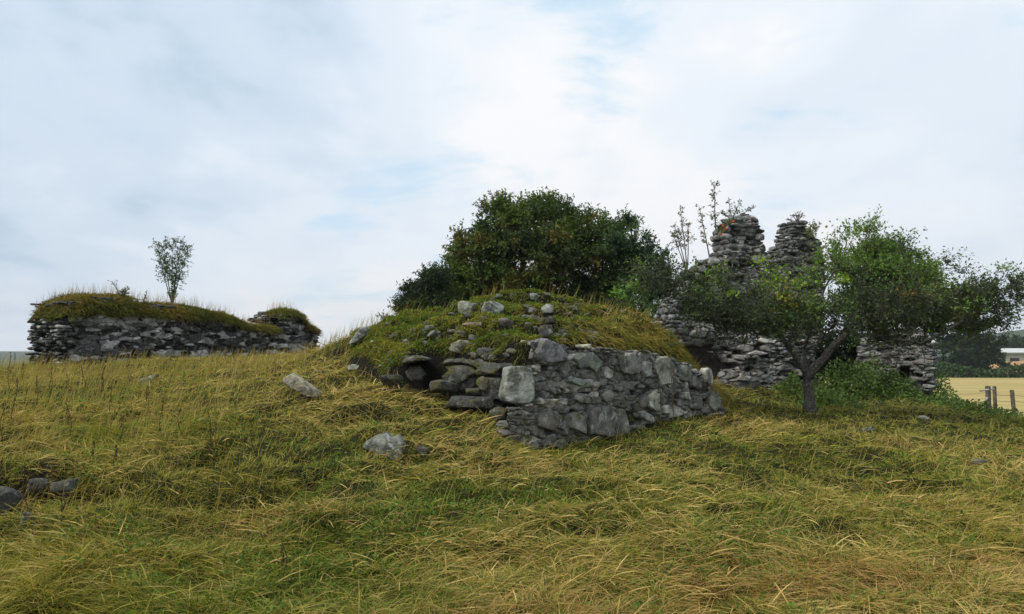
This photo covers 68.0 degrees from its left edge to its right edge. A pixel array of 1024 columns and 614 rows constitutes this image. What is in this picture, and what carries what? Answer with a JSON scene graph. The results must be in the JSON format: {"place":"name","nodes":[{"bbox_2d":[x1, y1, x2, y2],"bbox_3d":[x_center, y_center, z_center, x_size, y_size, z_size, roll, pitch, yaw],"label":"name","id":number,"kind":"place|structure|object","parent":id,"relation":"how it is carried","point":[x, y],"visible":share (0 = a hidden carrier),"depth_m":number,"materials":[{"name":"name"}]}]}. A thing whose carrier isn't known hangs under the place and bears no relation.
{"place":"outdoors","nodes":[
{"label":"outdoors","id":0,"kind":"place"},
{"bbox_2d":[0,351,40,359],"bbox_3d":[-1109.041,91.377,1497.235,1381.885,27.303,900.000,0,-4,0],"label":"hills","id":1,"kind":"structure","parent":0,"point":[7,353],"depth_m":1269.20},
{"bbox_2d":[0,279,1023,613],"bbox_3d":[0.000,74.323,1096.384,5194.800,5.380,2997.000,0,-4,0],"label":"ground","id":2,"kind":"structure","parent":0,"point":[434,365],"depth_m":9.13,"materials":[{"name":"green plant"}]},
{"bbox_2d":[0,408,4,446],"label":"dead stalk","id":3,"kind":"object","parent":2,"relation":"on","point":[2,424],"visible":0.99,"depth_m":8.77,"materials":[{"name":"brown plant"}]},
{"bbox_2d":[0,486,25,514],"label":"loose stone","id":4,"kind":"object","parent":2,"relation":"on","point":[10,496],"visible":0.9,"depth_m":6.93,"materials":[{"name":"grey stone"}]},
{"bbox_2d":[11,377,17,420],"bbox_3d":[-6.385,1.181,9.744,0.072,0.597,0.027,0,-4,0],"label":"dead stalk","id":5,"kind":"object","parent":2,"relation":"on","point":[14,397],"visible":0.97,"depth_m":9.74,"materials":[{"name":"brown plant"}]},
{"bbox_2d":[22,467,29,511],"bbox_3d":[-4.245,1.609,6.650,0.087,0.440,0.029,1,-4,-8],"label":"dead stalk","id":6,"kind":"object","parent":2,"relation":"on","point":[25,468],"visible":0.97,"depth_m":6.65,"materials":[{"name":"brown plant"}]},
{"bbox_2d":[19,512,33,529],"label":"loose stone","id":7,"kind":"object","parent":2,"relation":"on","point":[25,514],"visible":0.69,"depth_m":6.37,"materials":[{"name":"grey stone"}]},
{"bbox_2d":[35,376,37,408],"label":"dead stalk","id":8,"kind":"object","parent":2,"relation":"on","point":[37,390],"visible":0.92,"depth_m":10.91,"materials":[{"name":"brown plant"}]},
{"bbox_2d":[28,478,52,495],"bbox_3d":[-4.781,1.837,7.727,0.282,0.204,0.308,0,-4,0],"label":"loose stone","id":9,"kind":"object","parent":2,"relation":"on","point":[39,487],"visible":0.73,"depth_m":7.60,"materials":[{"name":"grey stone"}]},
{"bbox_2d":[48,467,54,498],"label":"dead stalk","id":10,"kind":"object","parent":2,"relation":"on","point":[53,469],"visible":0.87,"depth_m":7.63,"materials":[{"name":"brown plant"}]},
{"bbox_2d":[60,494,65,522],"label":"dead stalk","id":11,"kind":"object","parent":2,"relation":"on","point":[61,500],"visible":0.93,"depth_m":6.37,"materials":[{"name":"brown plant"}]},
{"bbox_2d":[50,477,80,497],"bbox_3d":[-4.472,1.816,7.658,0.261,0.194,0.342,0,-4,0],"label":"loose stone","id":12,"kind":"object","parent":2,"relation":"on","point":[59,487],"visible":0.76,"depth_m":7.52,"materials":[{"name":"grey stone"}]},
{"bbox_2d":[66,404,71,438],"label":"dead stalk","id":13,"kind":"object","parent":2,"relation":"on","point":[68,420],"visible":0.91,"depth_m":9.40,"materials":[{"name":"brown plant"}]},
{"bbox_2d":[89,441,94,466],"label":"dead stalk","id":14,"kind":"object","parent":2,"relation":"on","point":[92,451],"visible":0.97,"depth_m":7.98,"materials":[{"name":"brown plant"}]},
{"bbox_2d":[113,445,117,472],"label":"dead stalk","id":15,"kind":"object","parent":2,"relation":"on","point":[116,452],"visible":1,"depth_m":7.79,"materials":[{"name":"brown plant"}]},
{"bbox_2d":[120,414,123,446],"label":"dead stalk","id":16,"kind":"object","parent":2,"relation":"on","point":[121,426],"visible":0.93,"depth_m":9.04,"materials":[{"name":"brown plant"}]},
{"bbox_2d":[145,388,148,423],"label":"dead stalk","id":17,"kind":"object","parent":2,"relation":"on","point":[145,403],"visible":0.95,"depth_m":10.28,"materials":[{"name":"brown plant"}]},
{"bbox_2d":[139,374,158,383],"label":"loose stone","id":18,"kind":"object","parent":2,"relation":"on","point":[141,379],"visible":0.36,"depth_m":14.43,"materials":[{"name":"grey stone"}]},
{"bbox_2d":[159,396,163,432],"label":"dead stalk","id":19,"kind":"object","parent":2,"relation":"on","point":[161,412],"visible":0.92,"depth_m":9.34,"materials":[{"name":"brown plant"}]},
{"bbox_2d":[25,281,324,365],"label":"ruined wall","id":20,"kind":"structure","parent":2,"relation":"on","point":[95,325],"depth_m":21.99,"materials":[{"name":"stone"}]},
{"bbox_2d":[107,279,129,296],"bbox_3d":[-11.119,-0.529,21.491,0.629,0.537,0.328,0,-4,0],"label":"sprig","id":21,"kind":"object","parent":20,"relation":"on","point":[124,291],"visible":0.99,"depth_m":21.48,"materials":[{"name":"green plant"}]},
{"bbox_2d":[149,235,194,303],"bbox_3d":[-10.509,-1.140,23.409,1.387,2.194,0.762,0,-4,0],"label":"rowan sapling","id":22,"kind":"object","parent":20,"relation":"on","point":[172,278],"visible":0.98,"depth_m":23.40,"materials":[{"name":"green plant"}]},
{"bbox_2d":[177,407,181,436],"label":"dead stalk","id":23,"kind":"object","parent":2,"relation":"on","point":[180,421],"visible":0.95,"depth_m":9.13,"materials":[{"name":"brown plant"}]},
{"bbox_2d":[207,411,215,453],"bbox_3d":[-3.470,1.443,8.764,0.115,0.516,0.031,0,-4,0],"label":"dead stalk","id":24,"kind":"object","parent":2,"relation":"on","point":[211,432],"visible":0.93,"depth_m":8.76,"materials":[{"name":"brown plant"}]},
{"bbox_2d":[206,422,216,457],"bbox_3d":[-3.434,1.519,8.667,0.128,0.422,0.029,0,-4,0],"label":"dead stalk","id":25,"kind":"object","parent":2,"relation":"on","point":[211,438],"visible":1,"depth_m":8.67,"materials":[{"name":"brown plant"}]},
{"bbox_2d":[280,542,286,579],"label":"dead stalk","id":26,"kind":"object","parent":2,"relation":"on","point":[282,560],"visible":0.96,"depth_m":5.28,"materials":[{"name":"brown plant"}]},
{"bbox_2d":[282,373,320,397],"bbox_3d":[-3.097,1.154,11.176,0.605,0.370,0.311,0,-4,0],"label":"loose stone","id":27,"kind":"object","parent":2,"relation":"on","point":[296,382],"visible":0.99,"depth_m":11.04,"materials":[{"name":"grey stone"}]},
{"bbox_2d":[347,364,358,369],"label":"loose stone","id":28,"kind":"object","parent":2,"relation":"on","point":[353,367],"visible":0.73,"depth_m":12.71,"materials":[{"name":"grey stone"}]},
{"bbox_2d":[349,326,369,343],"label":"loose stone","id":29,"kind":"object","parent":2,"relation":"on","point":[360,335],"visible":0.98,"depth_m":13.54,"materials":[{"name":"grey stone"}]},
{"bbox_2d":[376,309,387,319],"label":"leafy plant","id":30,"kind":"object","parent":2,"relation":"on","point":[382,315],"visible":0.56,"depth_m":14.29,"materials":[{"name":"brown plant"}]},
{"bbox_2d":[362,432,405,461],"bbox_3d":[-1.530,1.683,9.128,0.504,0.346,0.438,0,-4,0],"label":"loose stone","id":31,"kind":"object","parent":2,"relation":"on","point":[385,442],"visible":0.79,"depth_m":8.94,"materials":[{"name":"grey stone"}]},
{"bbox_2d":[379,374,402,385],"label":"loose stone","id":32,"kind":"object","parent":2,"relation":"on","point":[392,379],"visible":1,"depth_m":11.14,"materials":[{"name":"grey stone"}]},
{"bbox_2d":[405,366,426,381],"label":"loose stone","id":33,"kind":"object","parent":2,"relation":"on","point":[415,373],"visible":1,"depth_m":11.39,"materials":[{"name":"grey stone"}]},
{"bbox_2d":[400,355,432,364],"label":"loose stone","id":34,"kind":"object","parent":2,"relation":"on","point":[407,359],"visible":1,"depth_m":11.28,"materials":[{"name":"grey stone"}]},
{"bbox_2d":[416,446,428,457],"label":"loose stone","id":35,"kind":"object","parent":2,"relation":"on","point":[420,449],"visible":0.9,"depth_m":9.11,"materials":[{"name":"grey stone"}]},
{"bbox_2d":[387,260,459,314],"bbox_3d":[-2.818,0.405,24.009,2.375,3.869,2.250,0,-4,0],"label":"broadleaf tree","id":36,"kind":"object","parent":2,"relation":"on","point":[429,288],"visible":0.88,"depth_m":23.58,"materials":[{"name":"green plant"}]},
{"bbox_2d":[442,359,455,365],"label":"loose stone","id":37,"kind":"object","parent":2,"relation":"on","point":[446,362],"visible":0.48,"depth_m":11.10,"materials":[{"name":"grey stone"}]},
{"bbox_2d":[450,340,469,352],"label":"loose stone","id":38,"kind":"object","parent":2,"relation":"on","point":[458,346],"visible":0.81,"depth_m":11.56,"materials":[{"name":"grey stone"}]},
{"bbox_2d":[458,301,475,313],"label":"loose stone","id":39,"kind":"object","parent":2,"relation":"on","point":[464,306],"visible":0.62,"depth_m":13.27,"materials":[{"name":"grey stone"}]},
{"bbox_2d":[445,396,494,408],"bbox_3d":[-0.592,1.358,10.748,0.721,0.202,0.479,0,-4,0],"label":"loose stone","id":40,"kind":"object","parent":2,"relation":"on","point":[462,402],"visible":0.96,"depth_m":10.57,"materials":[{"name":"grey stone"}]},
{"bbox_2d":[465,388,480,395],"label":"loose stone","id":41,"kind":"object","parent":40,"relation":"on","point":[473,392],"visible":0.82,"depth_m":10.69,"materials":[{"name":"grey stone"}]},
{"bbox_2d":[476,376,488,391],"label":"loose stone","id":42,"kind":"object","parent":41,"relation":"on","point":[482,383],"visible":0.91,"depth_m":10.66,"materials":[{"name":"grey stone"}]},
{"bbox_2d":[462,322,481,326],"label":"loose stone","id":43,"kind":"object","parent":2,"relation":"on","point":[473,323],"visible":0.92,"depth_m":12.08,"materials":[{"name":"beige stone"}]},
{"bbox_2d":[475,369,490,376],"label":"loose stone","id":44,"kind":"object","parent":2,"relation":"on","point":[478,372],"visible":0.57,"depth_m":10.80,"materials":[{"name":"grey stone"}]},
{"bbox_2d":[476,347,493,355],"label":"loose stone","id":45,"kind":"object","parent":2,"relation":"on","point":[481,351],"visible":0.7,"depth_m":11.25,"materials":[{"name":"grey stone"}]},
{"bbox_2d":[373,292,598,368],"bbox_3d":[-0.520,0.338,12.454,3.831,1.353,3.145,0,-4,0],"label":"rubble","id":46,"kind":"object","parent":2,"relation":"on","point":[488,356],"visible":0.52,"depth_m":12.27,"materials":[{"name":"stone"}]},
{"bbox_2d":[481,301,503,313],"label":"loose stone","id":47,"kind":"object","parent":2,"relation":"on","point":[496,307],"visible":0.63,"depth_m":12.63,"materials":[{"name":"grey stone"}]},
{"bbox_2d":[491,378,500,387],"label":"loose stone","id":48,"kind":"object","parent":2,"relation":"on","point":[495,382],"visible":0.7,"depth_m":10.62,"materials":[{"name":"grey stone"}]},
{"bbox_2d":[489,407,507,420],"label":"loose stone","id":49,"kind":"object","parent":2,"relation":"on","point":[502,412],"visible":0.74,"depth_m":10.25,"materials":[{"name":"grey stone"}]},
{"bbox_2d":[498,318,513,326],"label":"loose stone","id":50,"kind":"object","parent":2,"relation":"on","point":[506,322],"visible":0.97,"depth_m":11.86,"materials":[{"name":"grey stone"}]},
{"bbox_2d":[506,348,515,353],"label":"loose stone","id":51,"kind":"object","parent":2,"relation":"on","point":[511,351],"visible":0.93,"depth_m":10.91,"materials":[{"name":"grey stone"}]},
{"bbox_2d":[528,307,535,312],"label":"loose stone","id":52,"kind":"object","parent":2,"relation":"on","point":[530,309],"visible":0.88,"depth_m":12.50,"materials":[{"name":"grey stone"}]},
{"bbox_2d":[530,293,537,299],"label":"loose stone","id":53,"kind":"object","parent":2,"relation":"on","point":[533,296],"visible":0.95,"depth_m":13.52,"materials":[{"name":"grey stone"}]},
{"bbox_2d":[434,186,638,308],"bbox_3d":[0.912,-0.617,25.972,7.226,7.489,5.052,1,-4,-15],"label":"broadleaf tree","id":54,"kind":"object","parent":2,"relation":"on","point":[514,232],"visible":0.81,"depth_m":25.21,"materials":[{"name":"green plant"}]},
{"bbox_2d":[538,325,553,337],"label":"loose stone","id":55,"kind":"object","parent":2,"relation":"on","point":[545,331],"visible":0.98,"depth_m":11.05,"materials":[{"name":"grey stone"}]},
{"bbox_2d":[541,304,553,313],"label":"loose stone","id":56,"kind":"object","parent":2,"relation":"on","point":[548,309],"visible":0.98,"depth_m":12.39,"materials":[{"name":"grey stone"}]},
{"bbox_2d":[545,316,553,322],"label":"loose stone","id":57,"kind":"object","parent":2,"relation":"on","point":[549,319],"visible":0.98,"depth_m":11.58,"materials":[{"name":"grey stone"}]},
{"bbox_2d":[566,306,577,311],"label":"loose stone","id":58,"kind":"object","parent":2,"relation":"on","point":[571,308],"visible":0.93,"depth_m":12.98,"materials":[{"name":"grey stone"}]},
{"bbox_2d":[445,338,725,450],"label":"ruined wall","id":59,"kind":"structure","parent":2,"relation":"on","point":[561,393],"depth_m":11.09,"materials":[{"name":"stone"}]},
{"bbox_2d":[429,379,459,392],"bbox_3d":[-0.963,1.149,11.021,0.472,0.200,0.380,0,-4,0],"label":"loose stone","id":60,"kind":"object","parent":59,"relation":"on","point":[442,385],"visible":0.84,"depth_m":10.88,"materials":[{"name":"grey stone"}]},
{"bbox_2d":[442,368,470,384],"bbox_3d":[-0.808,1.009,11.084,0.418,0.246,0.456,0,-4,0],"label":"loose stone","id":61,"kind":"object","parent":60,"relation":"on","point":[456,376],"visible":0.85,"depth_m":10.88,"materials":[{"name":"grey stone"}]},
{"bbox_2d":[591,203,678,325],"bbox_3d":[4.146,-0.281,24.757,3.536,6.413,3.572,0,-4,0],"label":"broadleaf tree","id":62,"kind":"object","parent":2,"relation":"on","point":[621,245],"visible":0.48,"depth_m":24.50,"materials":[{"name":"green plant"}]},
{"bbox_2d":[665,332,679,421],"bbox_3d":[2.591,1.125,12.218,0.207,1.467,0.219,-3,-5,34],"label":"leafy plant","id":63,"kind":"object","parent":2,"relation":"on","point":[671,335],"visible":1,"depth_m":12.26,"materials":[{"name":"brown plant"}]},
{"bbox_2d":[654,213,776,388],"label":"ruined tower","id":64,"kind":"structure","parent":2,"relation":"on","point":[740,364],"depth_m":19.19,"materials":[{"name":"grey stone"}]},
{"bbox_2d":[669,205,696,268],"bbox_3d":[4.537,-1.801,20.184,0.725,1.852,0.475,0,-4,0],"label":"rowan sapling","id":65,"kind":"object","parent":64,"relation":"on","point":[673,235],"visible":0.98,"depth_m":20.15,"materials":[{"name":"green plant"}]},
{"bbox_2d":[695,203,710,255],"bbox_3d":[5.072,-2.016,20.199,0.466,1.478,0.313,4,-5,-43],"label":"rowan sapling","id":66,"kind":"object","parent":64,"relation":"on","point":[701,232],"visible":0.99,"depth_m":20.17,"materials":[{"name":"green plant"}]},
{"bbox_2d":[708,179,719,225],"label":"rowan sapling","id":67,"kind":"object","parent":64,"relation":"on","point":[713,206],"visible":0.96,"depth_m":20.23,"materials":[{"name":"green plant"}]},
{"bbox_2d":[715,219,734,235],"bbox_3d":[5.181,-1.946,18.543,0.505,0.468,0.432,0,-4,0],"label":"rowan spray","id":68,"kind":"object","parent":64,"relation":"attached to","point":[722,228],"visible":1,"depth_m":18.52,"materials":[{"name":"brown plant"}]},
{"bbox_2d":[718,197,755,217],"bbox_3d":[5.992,-2.618,20.189,1.044,0.629,0.396,0,-4,0],"label":"rowan sapling","id":69,"kind":"object","parent":64,"relation":"on","point":[730,212],"visible":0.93,"depth_m":20.20,"materials":[{"name":"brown plant"}]},
{"bbox_2d":[766,220,826,385],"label":"ruined tower","id":70,"kind":"structure","parent":2,"relation":"on","point":[790,242],"depth_m":22.64,"materials":[{"name":"grey stone"}]},
{"bbox_2d":[785,211,803,220],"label":"dead flower clump","id":71,"kind":"object","parent":70,"relation":"on","point":[797,216],"visible":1,"depth_m":22.82,"materials":[{"name":"brown plant"}]},
{"bbox_2d":[804,219,821,238],"bbox_3d":[8.871,-2.307,22.432,0.385,0.595,0.547,2,-4,-25],"label":"leafy plant","id":72,"kind":"object","parent":70,"relation":"attached to","point":[811,233],"visible":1,"depth_m":22.41,"materials":[{"name":"green plant"}]},
{"bbox_2d":[602,204,1023,413],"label":"hawthorn tree","id":73,"kind":"object","parent":2,"relation":"on","point":[778,318],"visible":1,"depth_m":14.30,"materials":[{"name":"green plant"}]},
{"bbox_2d":[810,327,863,383],"bbox_3d":[9.147,1.384,20.968,1.908,2.051,1.713,0,-4,0],"label":"bush","id":74,"kind":"object","parent":2,"relation":"on","point":[839,352],"visible":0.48,"depth_m":20.70,"materials":[{"name":"green plant"}]},
{"bbox_2d":[861,427,874,432],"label":"loose stone","id":75,"kind":"object","parent":2,"relation":"on","point":[870,429],"visible":0.58,"depth_m":11.93,"materials":[{"name":"grey stone"}]},
{"bbox_2d":[760,351,1023,417],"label":"undergrowth","id":76,"kind":"object","parent":2,"relation":"on","point":[891,387],"visible":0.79,"depth_m":18.18,"materials":[{"name":"green plant"}]},
{"bbox_2d":[854,323,937,401],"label":"ruined wall","id":77,"kind":"structure","parent":2,"relation":"on","point":[911,363],"depth_m":19.38,"materials":[{"name":"grey stone"}]},
{"bbox_2d":[824,231,988,346],"bbox_3d":[11.583,0.423,22.279,4.603,5.422,3.194,0,-4,0],"label":"broadleaf tree","id":78,"kind":"object","parent":2,"relation":"on","point":[879,271],"visible":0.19,"depth_m":22.04,"materials":[{"name":"green plant"}]},
{"bbox_2d":[917,415,928,419],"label":"loose stone","id":79,"kind":"object","parent":2,"relation":"on","point":[922,416],"visible":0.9,"depth_m":14.71,"materials":[{"name":"grey stone"}]},
{"bbox_2d":[823,362,1023,377],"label":"hedge","id":80,"kind":"object","parent":2,"relation":"on","point":[961,371],"visible":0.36,"depth_m":146.51,"materials":[{"name":"green plant"}]},
{"bbox_2d":[945,348,971,373],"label":"tree","id":81,"kind":"object","parent":2,"relation":"on","point":[951,360],"visible":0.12,"depth_m":173.84,"materials":[{"name":"green plant"}]},
{"bbox_2d":[931,310,1011,373],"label":"broadleaf tree","id":82,"kind":"object","parent":2,"relation":"on","point":[966,355],"visible":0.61,"depth_m":150.58,"materials":[{"name":"green plant"}]},
{"bbox_2d":[971,458,990,464],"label":"loose stone","id":83,"kind":"object","parent":2,"relation":"on","point":[980,461],"visible":0.69,"depth_m":9.94,"materials":[{"name":"grey stone"}]},
{"bbox_2d":[979,386,993,407],"bbox_3d":[18.885,3.888,29.988,1.673,1.554,0.313,3,-5,-39],"label":"fence post","id":84,"kind":"object","parent":2,"relation":"on","point":[987,389],"visible":0.55,"depth_m":29.76,"materials":[{"name":"grey wood"}]},
{"bbox_2d":[972,344,1007,364],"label":"tree","id":85,"kind":"object","parent":2,"relation":"on","point":[1002,354],"visible":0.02,"depth_m":167.94,"materials":[{"name":"green plant"}]},
{"bbox_2d":[992,386,996,406],"bbox_3d":[19.922,4.050,31.297,0.145,1.570,0.145,0,-4,0],"label":"fence post","id":86,"kind":"object","parent":2,"relation":"on","point":[994,395],"visible":0.52,"depth_m":31.28,"materials":[{"name":"grey wood"}]},
{"bbox_2d":[993,341,1018,347],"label":"tree","id":87,"kind":"object","parent":2,"relation":"on","point":[1011,344],"visible":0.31,"depth_m":257.68,"materials":[{"name":"green plant"}]},
{"bbox_2d":[989,361,1023,372],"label":"earth heap","id":88,"kind":"object","parent":2,"relation":"on","point":[1016,362],"visible":0.11,"depth_m":163.25,"materials":[{"name":"brown soil"}]},
{"bbox_2d":[1000,348,1023,361],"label":"farm shed","id":89,"kind":"structure","parent":2,"relation":"on","point":[1014,354],"depth_m":189.61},
{"bbox_2d":[1010,358,1018,361],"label":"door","id":90,"kind":"structure","parent":89,"relation":"in","point":[1011,359],"depth_m":189.40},
{"bbox_2d":[1010,390,1015,414],"bbox_3d":[19.892,4.008,30.099,0.235,1.439,0.151,0,-4,0],"label":"fence post","id":91,"kind":"object","parent":2,"relation":"on","point":[1012,399],"visible":0.62,"depth_m":30.07,"materials":[{"name":"grey wood"}]},
{"bbox_2d":[1009,334,1023,347],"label":"tree","id":92,"kind":"object","parent":2,"relation":"on","point":[1019,343],"visible":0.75,"depth_m":258.28,"materials":[{"name":"green plant"}]},
{"bbox_2d":[0,0,1023,350],"label":"sky","id":93,"kind":"structure","parent":0,"point":[313,155],"materials":[{"name":"white"}]},
{"bbox_2d":[824,377,1023,417],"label":"field","id":94,"kind":"structure","parent":0,"point":[968,388],"depth_m":95.43,"materials":[{"name":"beige plant"}]},
{"bbox_2d":[933,329,1023,359],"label":"hills","id":95,"kind":"structure","parent":0,"point":[1021,332],"depth_m":884.18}
]}

